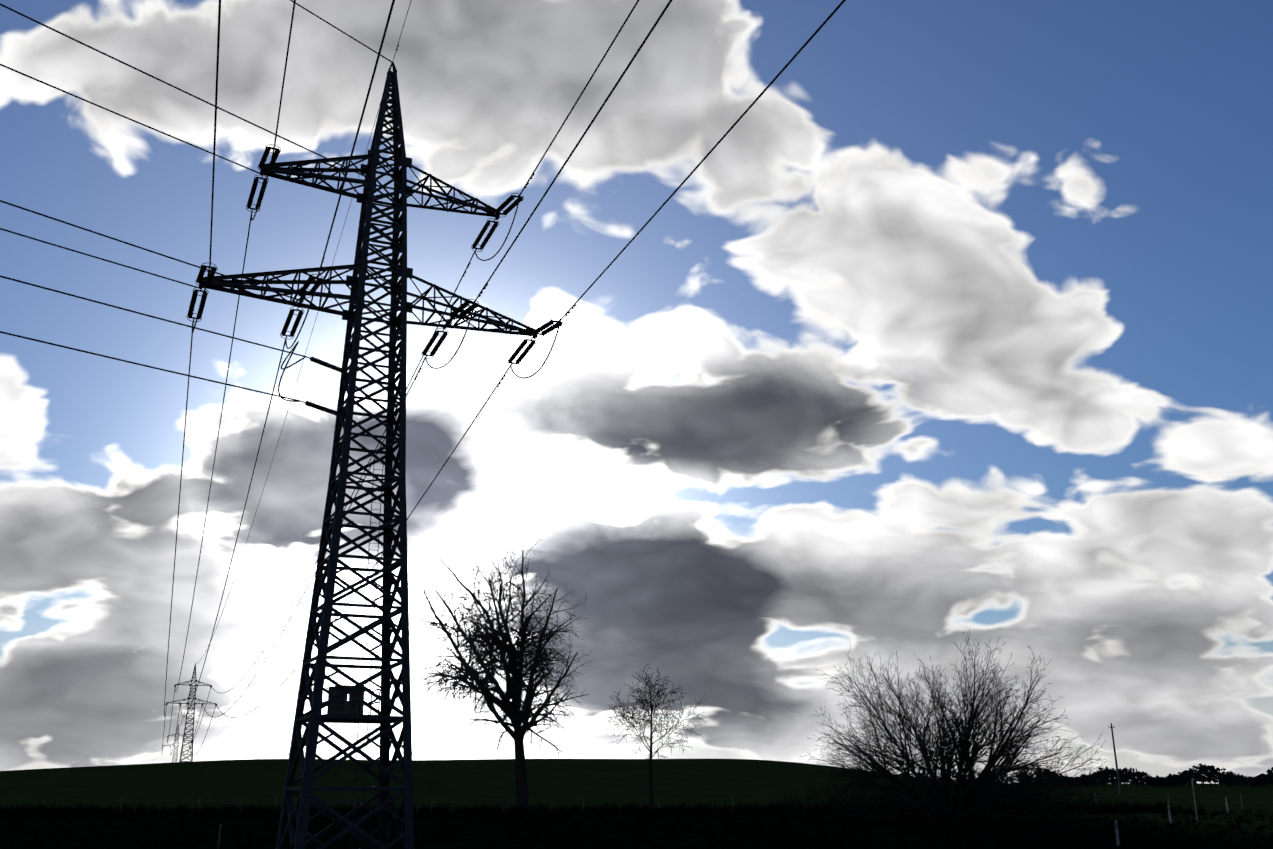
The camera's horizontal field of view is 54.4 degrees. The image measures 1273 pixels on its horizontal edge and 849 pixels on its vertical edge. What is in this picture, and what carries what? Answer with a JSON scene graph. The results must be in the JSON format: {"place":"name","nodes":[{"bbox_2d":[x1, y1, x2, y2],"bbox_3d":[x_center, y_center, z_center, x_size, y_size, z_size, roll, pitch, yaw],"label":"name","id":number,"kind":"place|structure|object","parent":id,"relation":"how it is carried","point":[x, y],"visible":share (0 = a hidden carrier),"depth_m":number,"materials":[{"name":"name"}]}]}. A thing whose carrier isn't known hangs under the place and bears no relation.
{"place":"outdoors","nodes":[
{"label":"outdoors","id":0,"kind":"place"},
{"bbox_2d":[0,759,1272,848],"bbox_3d":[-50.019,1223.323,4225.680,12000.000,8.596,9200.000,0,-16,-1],"label":"ground","id":1,"kind":"structure","parent":0,"point":[240,783],"depth_m":120.25,"materials":[{"name":"green plant"}]},
{"bbox_2d":[163,725,187,761],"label":"pylon","id":2,"kind":"object","parent":1,"relation":"on","point":[176,741],"visible":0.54,"depth_m":750.80,"materials":[{"name":"metal"}]},
{"bbox_2d":[165,665,216,761],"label":"pylon","id":3,"kind":"object","parent":1,"relation":"on","point":[188,713],"visible":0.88,"depth_m":403.49,"materials":[{"name":"metal"}]},
{"bbox_2d":[217,825,221,848],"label":"fence post","id":4,"kind":"object","parent":1,"relation":"on","point":[219,835],"visible":1,"depth_m":58.12,"materials":[{"name":"grey wood"}]},
{"bbox_2d":[186,62,563,848],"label":"pylon","id":5,"kind":"object","parent":1,"relation":"on","point":[340,708],"visible":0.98,"depth_m":54.54,"materials":[{"name":"metal"}]},
{"bbox_2d":[305,357,344,415],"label":"pylon body insulators","id":6,"kind":"object","parent":5,"relation":"attached to","point":[320,407],"visible":0.94,"depth_m":53.31,"materials":[{"name":"brown ceramic"}]},
{"bbox_2d":[0,0,845,754],"bbox_3d":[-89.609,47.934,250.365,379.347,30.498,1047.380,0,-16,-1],"label":"conductors","id":7,"kind":"object","parent":5,"relation":"on","point":[272,394],"visible":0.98,"depth_m":50.10,"materials":[{"name":"grey"}]},
{"bbox_2d":[191,44,576,386],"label":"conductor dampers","id":8,"kind":"object","parent":7,"relation":"attached to","point":[324,258],"visible":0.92,"depth_m":56.04,"materials":[{"name":"metal"}]},
{"bbox_2d":[416,761,450,799],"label":"sapling","id":9,"kind":"object","parent":1,"relation":"on","point":[431,780],"visible":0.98,"depth_m":114.13,"materials":[{"name":"green plant"}]},
{"bbox_2d":[394,529,592,809],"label":"tree","id":10,"kind":"object","parent":1,"relation":"on","point":[498,641],"visible":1,"depth_m":95.57,"materials":[{"name":"black plant"}]},
{"bbox_2d":[33,793,1243,812],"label":"field fence","id":11,"kind":"object","parent":1,"relation":"on","point":[431,805],"visible":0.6,"depth_m":93.29,"materials":[{"name":"grey wood"}]},
{"bbox_2d":[595,664,704,808],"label":"tree","id":12,"kind":"object","parent":1,"relation":"on","point":[645,707],"visible":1,"depth_m":103.82,"materials":[{"name":"black plant"}]},
{"bbox_2d":[801,777,856,819],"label":"hedge shrub","id":13,"kind":"object","parent":1,"relation":"on","point":[832,809],"visible":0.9,"depth_m":81.38,"materials":[{"name":"green plant"}]},
{"bbox_2d":[801,630,1115,824],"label":"bush","id":14,"kind":"object","parent":1,"relation":"on","point":[960,747],"visible":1,"depth_m":79.08,"materials":[{"name":"black plant"}]},
{"bbox_2d":[955,765,1026,819],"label":"hedge shrub","id":15,"kind":"object","parent":1,"relation":"on","point":[980,800],"visible":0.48,"depth_m":77.98,"materials":[{"name":"green plant"}]},
{"bbox_2d":[989,759,1058,816],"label":"hedge shrub","id":16,"kind":"object","parent":1,"relation":"on","point":[1034,802],"visible":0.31,"depth_m":81.84,"materials":[{"name":"green plant"}]},
{"bbox_2d":[892,763,1272,787],"bbox_3d":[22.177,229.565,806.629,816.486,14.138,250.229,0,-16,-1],"label":"distant treeline","id":17,"kind":"object","parent":1,"relation":"on","point":[1210,773],"visible":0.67,"depth_m":715.53,"materials":[{"name":"black plant"}]},
{"bbox_2d":[1109,723,1120,795],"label":"timber pole","id":18,"kind":"object","parent":1,"relation":"on","point":[1117,772],"visible":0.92,"depth_m":144.81,"materials":[{"name":"wood"}]},
{"bbox_2d":[1115,820,1119,845],"bbox_3d":[20.575,17.530,52.953,0.130,1.160,0.100,-5,-20,19],"label":"delineator post","id":19,"kind":"object","parent":1,"relation":"on","point":[1117,832],"visible":0.88,"depth_m":52.94,"materials":[{"name":"grey plastic"}]},
{"bbox_2d":[1168,805,1171,823],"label":"delineator post","id":20,"kind":"object","parent":1,"relation":"on","point":[1170,817],"visible":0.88,"depth_m":70.39,"materials":[{"name":"grey plastic"}]},
{"bbox_2d":[1191,779,1197,820],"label":"fence post","id":21,"kind":"object","parent":1,"relation":"on","point":[1194,800],"visible":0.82,"depth_m":74.50,"materials":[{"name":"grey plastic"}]},
{"bbox_2d":[0,0,1272,782],"label":"sky","id":22,"kind":"structure","parent":0,"point":[964,323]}
]}

